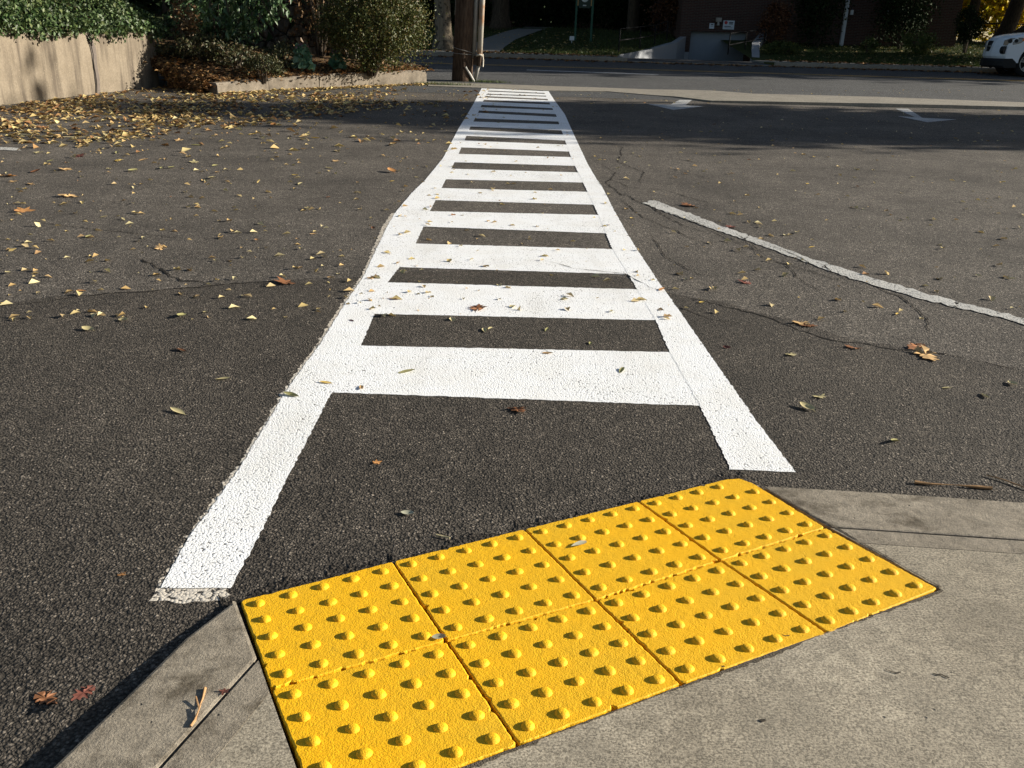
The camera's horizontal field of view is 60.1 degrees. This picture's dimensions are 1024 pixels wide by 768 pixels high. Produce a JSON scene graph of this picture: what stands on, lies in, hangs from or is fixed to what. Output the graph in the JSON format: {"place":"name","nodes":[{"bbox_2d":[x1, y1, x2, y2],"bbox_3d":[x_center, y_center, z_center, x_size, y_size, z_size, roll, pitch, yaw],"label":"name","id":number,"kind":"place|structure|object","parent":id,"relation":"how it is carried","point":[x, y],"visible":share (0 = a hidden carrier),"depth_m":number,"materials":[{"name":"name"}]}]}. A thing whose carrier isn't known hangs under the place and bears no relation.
{"place":"outdoors","nodes":[
{"label":"outdoors","id":0,"kind":"place"},
{"bbox_2d":[0,0,130,31],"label":"bank","id":1,"kind":"structure","parent":0,"point":[52,22],"depth_m":12.19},
{"bbox_2d":[208,693,295,767],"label":"sidewalk","id":2,"kind":"structure","parent":0,"point":[258,740],"depth_m":1.32,"materials":[{"name":"concrete"}]},
{"bbox_2d":[262,671,297,767],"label":"ramp bedding","id":3,"kind":"object","parent":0,"point":[292,753],"depth_m":1.37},
{"bbox_2d":[241,562,442,696],"bbox_3d":[-0.322,0.455,1.650,0.308,0.074,0.306,-8,23,-24],"label":"tactile tile","id":4,"kind":"object","parent":3,"relation":"on","point":[314,630],"visible":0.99,"depth_m":1.62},
{"bbox_2d":[432,633,446,638],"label":"fallen leaf","id":5,"kind":"object","parent":4,"relation":"on","point":[438,636],"visible":1,"depth_m":1.58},
{"bbox_2d":[273,643,514,767],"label":"tactile tile","id":6,"kind":"object","parent":3,"relation":"on","point":[428,707],"visible":1,"depth_m":1.38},
{"bbox_2d":[395,530,592,648],"bbox_3d":[-0.045,0.411,1.783,0.308,0.074,0.317,-8,23,-24],"label":"tactile tile","id":7,"kind":"object","parent":3,"relation":"on","point":[478,587],"visible":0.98,"depth_m":1.75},
{"bbox_2d":[450,602,678,746],"bbox_3d":[0.085,0.499,1.522,0.305,0.072,0.287,-8,23,-24],"label":"tactile tile","id":8,"kind":"object","parent":3,"relation":"on","point":[543,676],"visible":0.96,"depth_m":1.49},
{"bbox_2d":[526,502,717,604],"bbox_3d":[0.230,0.368,1.914,0.309,0.074,0.323,-8,24,-24],"label":"tactile tile","id":9,"kind":"object","parent":3,"relation":"on","point":[629,547],"visible":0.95,"depth_m":1.88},
{"bbox_2d":[572,540,586,545],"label":"fallen leaf","id":10,"kind":"object","parent":9,"relation":"on","point":[581,542],"visible":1,"depth_m":1.91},
{"bbox_2d":[599,562,823,686],"bbox_3d":[0.360,0.453,1.661,0.320,0.072,0.288,-9,24,-25],"label":"tactile tile","id":11,"kind":"object","parent":3,"relation":"on","point":[692,626],"visible":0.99,"depth_m":1.63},
{"bbox_2d":[640,479,822,562],"bbox_3d":[0.507,0.322,2.056,0.314,0.074,0.317,-9,24,-25],"label":"tactile tile","id":12,"kind":"object","parent":3,"relation":"on","point":[722,520],"visible":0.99,"depth_m":2.03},
{"bbox_2d":[723,529,935,633],"bbox_3d":[0.638,0.407,1.801,0.310,0.073,0.290,-10,24,-27],"label":"tactile tile","id":13,"kind":"object","parent":3,"relation":"on","point":[825,580],"visible":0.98,"depth_m":1.77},
{"bbox_2d":[136,32,428,91],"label":"planter soil","id":14,"kind":"structure","parent":0,"point":[160,66],"depth_m":13.52,"materials":[{"name":"soil"}]},
{"bbox_2d":[154,29,200,58],"bbox_3d":[-5.100,-5.236,13.681,0.827,0.492,0.752,-6,23,-19],"label":"ground cover plant","id":15,"kind":"object","parent":14,"relation":"on","point":[171,46],"visible":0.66,"depth_m":13.55,"materials":[{"name":"green plant"}]},
{"bbox_2d":[168,0,202,57],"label":"dried plant","id":16,"kind":"object","parent":14,"relation":"on","point":[186,22],"visible":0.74,"depth_m":13.69,"materials":[{"name":"brown plant"}]},
{"bbox_2d":[67,0,321,41],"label":"evergreen tree","id":17,"kind":"object","parent":14,"relation":"on","point":[165,5],"visible":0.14,"depth_m":15.78,"materials":[{"name":"green plant"}]},
{"bbox_2d":[167,24,229,64],"bbox_3d":[-4.739,-5.154,13.488,0.989,0.617,0.694,2,21,0],"label":"ground cover plant","id":18,"kind":"object","parent":14,"relation":"on","point":[204,42],"visible":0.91,"depth_m":13.44,"materials":[{"name":"green plant"}]},
{"bbox_2d":[172,17,248,57],"bbox_3d":[-4.788,-5.484,14.096,1.221,0.668,1.194,18,27,36],"label":"ground cover plant","id":19,"kind":"object","parent":14,"relation":"on","point":[220,37],"visible":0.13,"depth_m":14.04,"materials":[{"name":"green plant"}]},
{"bbox_2d":[162,0,265,56],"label":"broadleaf shrub","id":20,"kind":"object","parent":14,"relation":"on","point":[245,35],"visible":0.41,"depth_m":14.13,"materials":[{"name":"green plant"}]},
{"bbox_2d":[198,0,292,41],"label":"overhanging branches","id":21,"kind":"object","parent":20,"relation":"attached to","point":[242,6],"visible":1,"depth_m":13.53,"materials":[{"name":"green plant"}]},
{"bbox_2d":[208,38,262,71],"bbox_3d":[-4.192,-4.962,13.429,0.816,0.532,0.934,2,21,0],"label":"ground cover plant","id":22,"kind":"object","parent":14,"relation":"on","point":[235,52],"visible":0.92,"depth_m":13.39,"materials":[{"name":"green plant"}]},
{"bbox_2d":[233,47,293,83],"bbox_3d":[-3.773,-4.822,13.414,0.932,0.509,0.915,2,21,0],"label":"ground cover plant","id":23,"kind":"object","parent":14,"relation":"on","point":[267,60],"visible":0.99,"depth_m":13.32,"materials":[{"name":"green plant"}]},
{"bbox_2d":[199,0,357,58],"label":"bush","id":24,"kind":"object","parent":14,"relation":"on","point":[282,31],"depth_m":16.67,"materials":[{"name":"plant"}]},
{"bbox_2d":[255,39,302,68],"bbox_3d":[-3.735,-5.221,14.080,0.795,0.527,0.803,7,22,14],"label":"ground cover plant","id":25,"kind":"object","parent":14,"relation":"on","point":[282,49],"visible":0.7,"depth_m":14.03,"materials":[{"name":"green plant"}]},
{"bbox_2d":[143,53,433,91],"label":"mulch leaves","id":26,"kind":"object","parent":14,"relation":"on","point":[206,85],"visible":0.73,"depth_m":13.45,"materials":[{"name":"plant"}]},
{"bbox_2d":[290,43,315,70],"bbox_3d":[-3.382,-5.269,14.295,0.448,0.461,0.419,2,21,0],"label":"ornamental kale","id":27,"kind":"object","parent":14,"relation":"on","point":[304,61],"visible":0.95,"depth_m":14.21,"materials":[{"name":"green plant"}]},
{"bbox_2d":[288,0,344,56],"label":"climbing stems","id":28,"kind":"object","parent":14,"relation":"on","point":[320,50],"visible":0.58,"depth_m":16.38,"materials":[{"name":"brown plant"}]},
{"bbox_2d":[327,49,346,69],"bbox_3d":[-2.921,-5.404,14.775,0.316,0.363,0.325,-11,25,-30],"label":"ornamental kale","id":29,"kind":"object","parent":14,"relation":"on","point":[332,62],"visible":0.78,"depth_m":14.72,"materials":[{"name":"green plant"}]},
{"bbox_2d":[302,0,447,76],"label":"round shrub","id":30,"kind":"object","parent":14,"relation":"on","point":[354,26],"visible":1,"depth_m":14.27,"materials":[{"name":"green plant"}]},
{"bbox_2d":[394,0,432,20],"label":"hedge shrub","id":31,"kind":"object","parent":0,"point":[418,2],"visible":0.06,"depth_m":35.69,"materials":[{"name":"green plant"}]},
{"bbox_2d":[351,90,655,99],"bbox_3d":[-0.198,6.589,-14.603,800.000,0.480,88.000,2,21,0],"label":"ground","id":32,"kind":"structure","parent":0,"point":[518,95],"depth_m":14.66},
{"bbox_2d":[0,32,159,104],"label":"retaining wall","id":33,"kind":"structure","parent":32,"relation":"on","point":[62,67],"depth_m":11.84,"materials":[{"name":"concrete"}]},
{"bbox_2d":[0,0,172,44],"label":"vine","id":34,"kind":"object","parent":33,"relation":"on","point":[74,21],"visible":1,"depth_m":12.11,"materials":[{"name":"green plant"}]},
{"bbox_2d":[208,70,426,93],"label":"planter kerb","id":35,"kind":"structure","parent":32,"relation":"on","point":[362,78],"depth_m":14.25,"materials":[{"name":"concrete"}]},
{"bbox_2d":[0,85,1023,370],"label":"parking lot","id":36,"kind":"structure","parent":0,"point":[876,233],"depth_m":5.98,"materials":[{"name":"asphalt"}]},
{"bbox_2d":[0,147,20,150],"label":"parking line","id":37,"kind":"object","parent":36,"relation":"on","point":[6,148],"visible":1,"depth_m":7.52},
{"bbox_2d":[14,207,33,212],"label":"fallen leaf","id":38,"kind":"object","parent":36,"relation":"on","point":[19,209],"visible":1,"depth_m":5.23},
{"bbox_2d":[54,601,256,767],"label":"kerb","id":39,"kind":"structure","parent":36,"relation":"on","point":[147,721],"depth_m":1.42,"materials":[{"name":"concrete"}]},
{"bbox_2d":[189,687,206,726],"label":"twig","id":40,"kind":"object","parent":39,"relation":"on","point":[199,706],"visible":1,"depth_m":1.40,"materials":[{"name":"wood"}]},
{"bbox_2d":[163,661,269,767],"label":"kerb","id":41,"kind":"structure","parent":36,"relation":"on","point":[212,735],"depth_m":1.37,"materials":[{"name":"concrete"}]},
{"bbox_2d":[0,86,490,156],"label":"leaf litter","id":42,"kind":"object","parent":36,"relation":"on","point":[186,115],"visible":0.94,"depth_m":10.31,"materials":[{"name":"plant"}]},
{"bbox_2d":[20,134,103,136],"bbox_3d":[-4.229,-2.329,8.312,0.826,0.019,0.144,-1,21,-6],"label":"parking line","id":43,"kind":"object","parent":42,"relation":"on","point":[51,136],"visible":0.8,"depth_m":8.28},
{"bbox_2d":[218,83,435,94],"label":"leaf litter","id":44,"kind":"object","parent":36,"relation":"on","point":[309,88],"visible":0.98,"depth_m":14.05,"materials":[{"name":"plant"}]},
{"bbox_2d":[149,88,794,603],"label":"ladder crosswalk","id":45,"kind":"structure","parent":36,"relation":"on","point":[213,554],"depth_m":3.12,"materials":[{"name":"white paint"}]},
{"bbox_2d":[470,304,486,310],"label":"fallen leaf","id":46,"kind":"object","parent":45,"relation":"on","point":[479,307],"visible":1,"depth_m":3.61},
{"bbox_2d":[0,270,1023,767],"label":"asphalt patch","id":47,"kind":"object","parent":36,"relation":"on","point":[112,464],"visible":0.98,"depth_m":2.41,"materials":[{"name":"asphalt"}]},
{"bbox_2d":[33,690,56,705],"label":"fallen leaf","id":48,"kind":"object","parent":47,"relation":"on","point":[47,698],"visible":1,"depth_m":1.45,"materials":[{"name":"plant"}]},
{"bbox_2d":[71,685,94,700],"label":"fallen leaf","id":49,"kind":"object","parent":47,"relation":"on","point":[83,692],"visible":1,"depth_m":1.43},
{"bbox_2d":[170,407,184,413],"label":"fallen leaf","id":50,"kind":"object","parent":47,"relation":"on","point":[175,409],"visible":1,"depth_m":2.55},
{"bbox_2d":[275,276,294,283],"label":"fallen leaf","id":51,"kind":"object","parent":47,"relation":"on","point":[282,280],"visible":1,"depth_m":3.89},
{"bbox_2d":[401,510,413,513],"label":"fallen leaf","id":52,"kind":"object","parent":47,"relation":"on","point":[407,512],"visible":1,"depth_m":2.04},
{"bbox_2d":[218,470,746,607],"bbox_3d":[0.012,0.322,2.003,1.306,0.001,0.060,-9,24,-26],"label":"edge grit","id":53,"kind":"object","parent":47,"relation":"on","point":[290,582],"visible":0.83,"depth_m":1.92,"materials":[{"name":"concrete"}]},
{"bbox_2d":[509,406,525,411],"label":"fallen leaf","id":54,"kind":"object","parent":47,"relation":"on","point":[520,409],"visible":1,"depth_m":2.64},
{"bbox_2d":[800,402,814,409],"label":"fallen leaf","id":55,"kind":"object","parent":47,"relation":"on","point":[807,405],"visible":1,"depth_m":2.71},
{"bbox_2d":[743,474,940,587],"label":"joint dirt","id":56,"kind":"structure","parent":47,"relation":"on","point":[844,532],"depth_m":1.96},
{"bbox_2d":[914,345,938,360],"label":"fallen leaf","id":57,"kind":"object","parent":47,"relation":"on","point":[927,353],"visible":1,"depth_m":3.22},
{"bbox_2d":[914,480,992,489],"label":"twig","id":58,"kind":"object","parent":47,"relation":"on","point":[969,486],"visible":1,"depth_m":2.25,"materials":[{"name":"wood"}]},
{"bbox_2d":[987,474,1023,487],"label":"twig","id":59,"kind":"object","parent":47,"relation":"on","point":[1005,480],"visible":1,"depth_m":2.28,"materials":[{"name":"wood"}]},
{"bbox_2d":[0,89,1023,320],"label":"leaf crumbs","id":60,"kind":"object","parent":36,"relation":"on","point":[992,298],"visible":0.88,"depth_m":4.61,"materials":[{"name":"plant"}]},
{"bbox_2d":[650,100,701,109],"bbox_3d":[2.550,-4.220,13.361,0.738,0.042,1.821,16,25,32],"label":"arrow marking","id":61,"kind":"object","parent":36,"relation":"on","point":[679,104],"visible":1,"depth_m":13.12,"materials":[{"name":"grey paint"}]},
{"bbox_2d":[643,200,1023,324],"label":"parking line","id":62,"kind":"object","parent":36,"relation":"on","point":[658,205],"visible":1,"depth_m":4.42,"materials":[{"name":"paint"}]},
{"bbox_2d":[764,487,1023,540],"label":"kerb","id":63,"kind":"structure","parent":36,"relation":"on","point":[929,515],"depth_m":2.06,"materials":[{"name":"concrete"}]},
{"bbox_2d":[907,343,925,349],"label":"fallen leaf","id":64,"kind":"object","parent":36,"relation":"on","point":[913,346],"visible":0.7,"depth_m":3.30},
{"bbox_2d":[897,109,955,121],"bbox_3d":[5.849,-3.901,12.834,0.731,0.048,2.029,2,21,0],"label":"arrow marking","id":65,"kind":"object","parent":36,"relation":"on","point":[912,113],"visible":1,"depth_m":12.40,"materials":[{"name":"grey paint"}]},
{"bbox_2d":[830,528,1023,553],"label":"kerb","id":66,"kind":"structure","parent":36,"relation":"on","point":[939,541],"depth_m":1.93,"materials":[{"name":"concrete"}]},
{"bbox_2d":[476,27,550,50],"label":"path","id":67,"kind":"structure","parent":0,"point":[499,41],"depth_m":32.22,"materials":[{"name":"concrete"}]},
{"bbox_2d":[104,15,985,66],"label":"lawn","id":68,"kind":"structure","parent":0,"point":[566,37],"depth_m":32.31,"materials":[{"name":"plant"}]},
{"bbox_2d":[83,0,195,16],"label":"hedge tree","id":69,"kind":"object","parent":68,"relation":"on","point":[149,7],"visible":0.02,"depth_m":42.12,"materials":[{"name":"green plant"}]},
{"bbox_2d":[72,0,622,29],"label":"brick house","id":70,"kind":"structure","parent":68,"relation":"on","point":[488,23],"depth_m":48.15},
{"bbox_2d":[420,0,454,23],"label":"hedge shrub","id":71,"kind":"object","parent":68,"relation":"on","point":[430,2],"visible":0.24,"depth_m":35.87,"materials":[{"name":"green plant"}]},
{"bbox_2d":[431,0,453,50],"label":"street tree","id":72,"kind":"object","parent":68,"relation":"on","point":[443,26],"visible":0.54,"depth_m":28.86,"materials":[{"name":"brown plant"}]},
{"bbox_2d":[417,2,490,25],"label":"hedge tree","id":73,"kind":"object","parent":68,"relation":"on","point":[452,23],"visible":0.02,"depth_m":42.26,"materials":[{"name":"green plant"}]},
{"bbox_2d":[450,0,491,24],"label":"hedge shrub","id":74,"kind":"object","parent":68,"relation":"on","point":[486,11],"visible":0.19,"depth_m":35.71,"materials":[{"name":"green plant"}]},
{"bbox_2d":[489,0,511,29],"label":"street tree","id":75,"kind":"object","parent":68,"relation":"on","point":[500,17],"visible":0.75,"depth_m":35.28,"materials":[{"name":"brown plant"}]},
{"bbox_2d":[574,0,593,41],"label":"signboard","id":76,"kind":"object","parent":68,"relation":"on","point":[584,3],"visible":0.87,"depth_m":31.73},
{"bbox_2d":[626,0,639,31],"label":"shade tree","id":77,"kind":"object","parent":68,"relation":"on","point":[633,14],"visible":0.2,"depth_m":35.97,"materials":[{"name":"brown plant"}]},
{"bbox_2d":[618,21,668,51],"bbox_3d":[4.556,-11.965,30.425,0.079,1.057,3.212,17,26,35],"label":"handrail","id":78,"kind":"object","parent":68,"relation":"on","point":[654,35],"visible":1,"depth_m":30.29,"materials":[{"name":"black metal"}]},
{"bbox_2d":[641,0,678,36],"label":"russet shrub","id":79,"kind":"object","parent":68,"relation":"on","point":[664,12],"visible":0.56,"depth_m":34.31,"materials":[{"name":"brown plant"}]},
{"bbox_2d":[158,55,1023,110],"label":"street","id":80,"kind":"structure","parent":0,"point":[861,83],"depth_m":19.31,"materials":[{"name":"asphalt"}]},
{"bbox_2d":[452,0,484,81],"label":"utility pole","id":81,"kind":"object","parent":80,"relation":"on","point":[466,57],"visible":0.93,"depth_m":16.37,"materials":[{"name":"brown wood"}]},
{"bbox_2d":[464,79,510,82],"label":"grass tuft","id":82,"kind":"object","parent":80,"relation":"on","point":[491,81],"visible":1,"depth_m":16.57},
{"bbox_2d":[365,50,1004,72],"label":"kerb","id":83,"kind":"structure","parent":80,"relation":"on","point":[812,65],"depth_m":26.26,"materials":[{"name":"concrete"}]},
{"bbox_2d":[388,49,998,73],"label":"gutter leaves","id":84,"kind":"object","parent":80,"relation":"on","point":[736,65],"visible":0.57,"depth_m":26.18,"materials":[{"name":"plant"}]},
{"bbox_2d":[404,62,1023,80],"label":"line","id":85,"kind":"object","parent":80,"relation":"on","point":[723,71],"visible":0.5,"depth_m":22.50,"materials":[{"name":"paint"}]},
{"bbox_2d":[980,32,1023,76],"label":"parked car","id":86,"kind":"object","parent":80,"relation":"on","point":[1001,53],"visible":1,"depth_m":24.26,"materials":[{"name":"white paint"}]},
{"bbox_2d":[1009,26,1023,33],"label":"windshield","id":87,"kind":"object","parent":86,"relation":"attached to","point":[1020,30],"visible":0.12,"depth_m":35.35,"materials":[{"name":"black glass"}]},
{"bbox_2d":[389,49,994,68],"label":"pavement","id":88,"kind":"structure","parent":0,"point":[761,61],"depth_m":27.55,"materials":[{"name":"concrete"}]},
{"bbox_2d":[627,58,769,64],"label":"curb","id":89,"kind":"structure","parent":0,"point":[693,61],"depth_m":27.51,"materials":[{"name":"concrete"}]},
{"bbox_2d":[618,36,685,59],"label":"ramp wall","id":90,"kind":"structure","parent":89,"relation":"on","point":[675,49],"depth_m":31.41,"materials":[{"name":"concrete"}]},
{"bbox_2d":[750,33,766,61],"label":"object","id":91,"kind":"structure","parent":89,"relation":"on","point":[756,45],"depth_m":30.79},
{"bbox_2d":[727,29,766,54],"bbox_3d":[8.266,-12.034,31.111,1.750,0.892,0.058,-11,25,-29],"label":"handrail","id":92,"kind":"object","parent":91,"relation":"on","point":[745,41],"visible":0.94,"depth_m":31.02,"materials":[{"name":"black metal"}]},
{"bbox_2d":[428,82,1023,110],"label":"pavement strip","id":93,"kind":"object","parent":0,"point":[738,97],"visible":0.55,"depth_m":14.64,"materials":[{"name":"concrete"}]},
{"bbox_2d":[414,81,480,85],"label":"grass tuft","id":94,"kind":"object","parent":93,"relation":"on","point":[437,83],"visible":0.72,"depth_m":15.58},
{"bbox_2d":[472,543,1023,767],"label":"sidewalk","id":95,"kind":"structure","parent":0,"point":[841,698],"depth_m":1.42,"materials":[{"name":"concrete"}]},
{"bbox_2d":[460,589,942,767],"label":"joint dirt","id":96,"kind":"structure","parent":95,"relation":"on","point":[712,676],"depth_m":1.49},
{"bbox_2d":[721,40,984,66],"bbox_3d":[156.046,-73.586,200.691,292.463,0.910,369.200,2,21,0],"label":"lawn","id":97,"kind":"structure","parent":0,"point":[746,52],"depth_m":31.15,"materials":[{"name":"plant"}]},
{"bbox_2d":[751,0,795,44],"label":"russet shrub","id":98,"kind":"object","parent":97,"relation":"on","point":[775,16],"visible":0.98,"depth_m":31.64,"materials":[{"name":"brown plant"}]},
{"bbox_2d":[759,39,805,54],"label":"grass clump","id":99,"kind":"object","parent":97,"relation":"on","point":[778,47],"visible":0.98,"depth_m":29.96,"materials":[{"name":"green plant"}]},
{"bbox_2d":[643,0,963,61],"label":"brick building","id":100,"kind":"structure","parent":97,"relation":"on","point":[694,19],"depth_m":33.26,"materials":[{"name":"brick"}]},
{"bbox_2d":[689,31,745,60],"bbox_3d":[7.786,-12.346,34.016,2.118,2.190,0.080,2,21,0],"label":"garage door","id":101,"kind":"structure","parent":100,"relation":"in","point":[703,45],"depth_m":33.78,"materials":[{"name":"paint"}]},
{"bbox_2d":[723,20,734,29],"bbox_3d":[8.141,-13.489,33.267,0.419,0.311,0.033,2,21,0],"label":"wall sign","id":102,"kind":"object","parent":100,"relation":"attached to","point":[727,24],"visible":1,"depth_m":33.25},
{"bbox_2d":[788,0,861,47],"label":"columnar evergreen","id":103,"kind":"object","parent":97,"relation":"on","point":[822,6],"visible":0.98,"depth_m":31.98,"materials":[{"name":"green plant"}]},
{"bbox_2d":[860,34,880,53],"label":"green shrub","id":104,"kind":"object","parent":97,"relation":"on","point":[870,41],"visible":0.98,"depth_m":31.21,"materials":[{"name":"green plant"}]},
{"bbox_2d":[867,0,951,49],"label":"columnar evergreen","id":105,"kind":"object","parent":97,"relation":"on","point":[897,18],"visible":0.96,"depth_m":32.00,"materials":[{"name":"green plant"}]},
{"bbox_2d":[900,26,940,53],"bbox_3d":[14.409,-12.088,31.186,1.383,1.005,1.421,12,23,24],"label":"green shrub","id":106,"kind":"object","parent":97,"relation":"on","point":[928,41],"visible":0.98,"depth_m":31.16,"materials":[{"name":"green plant"}]},
{"bbox_2d":[958,0,980,41],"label":"slim tree","id":107,"kind":"object","parent":97,"relation":"on","point":[977,4],"visible":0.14,"depth_m":35.56,"materials":[{"name":"green plant"}]},
{"bbox_2d":[951,2,989,52],"bbox_3d":[16.184,-12.620,31.368,1.272,1.835,1.174,-11,25,-30],"label":"topiary","id":108,"kind":"object","parent":97,"relation":"on","point":[965,29],"visible":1,"depth_m":31.25,"materials":[{"name":"green plant"}]},
{"bbox_2d":[957,0,1023,41],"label":"yellow tree","id":109,"kind":"object","parent":97,"relation":"on","point":[996,10],"visible":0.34,"depth_m":47.09,"materials":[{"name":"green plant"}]},
{"bbox_2d":[991,0,1023,37],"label":"leaning tree","id":110,"kind":"object","parent":97,"relation":"on","point":[1011,18],"visible":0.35,"depth_m":36.59,"materials":[{"name":"brown plant"}]},
{"bbox_2d":[956,16,1021,41],"label":"sky","id":111,"kind":"structure","parent":0,"point":[980,16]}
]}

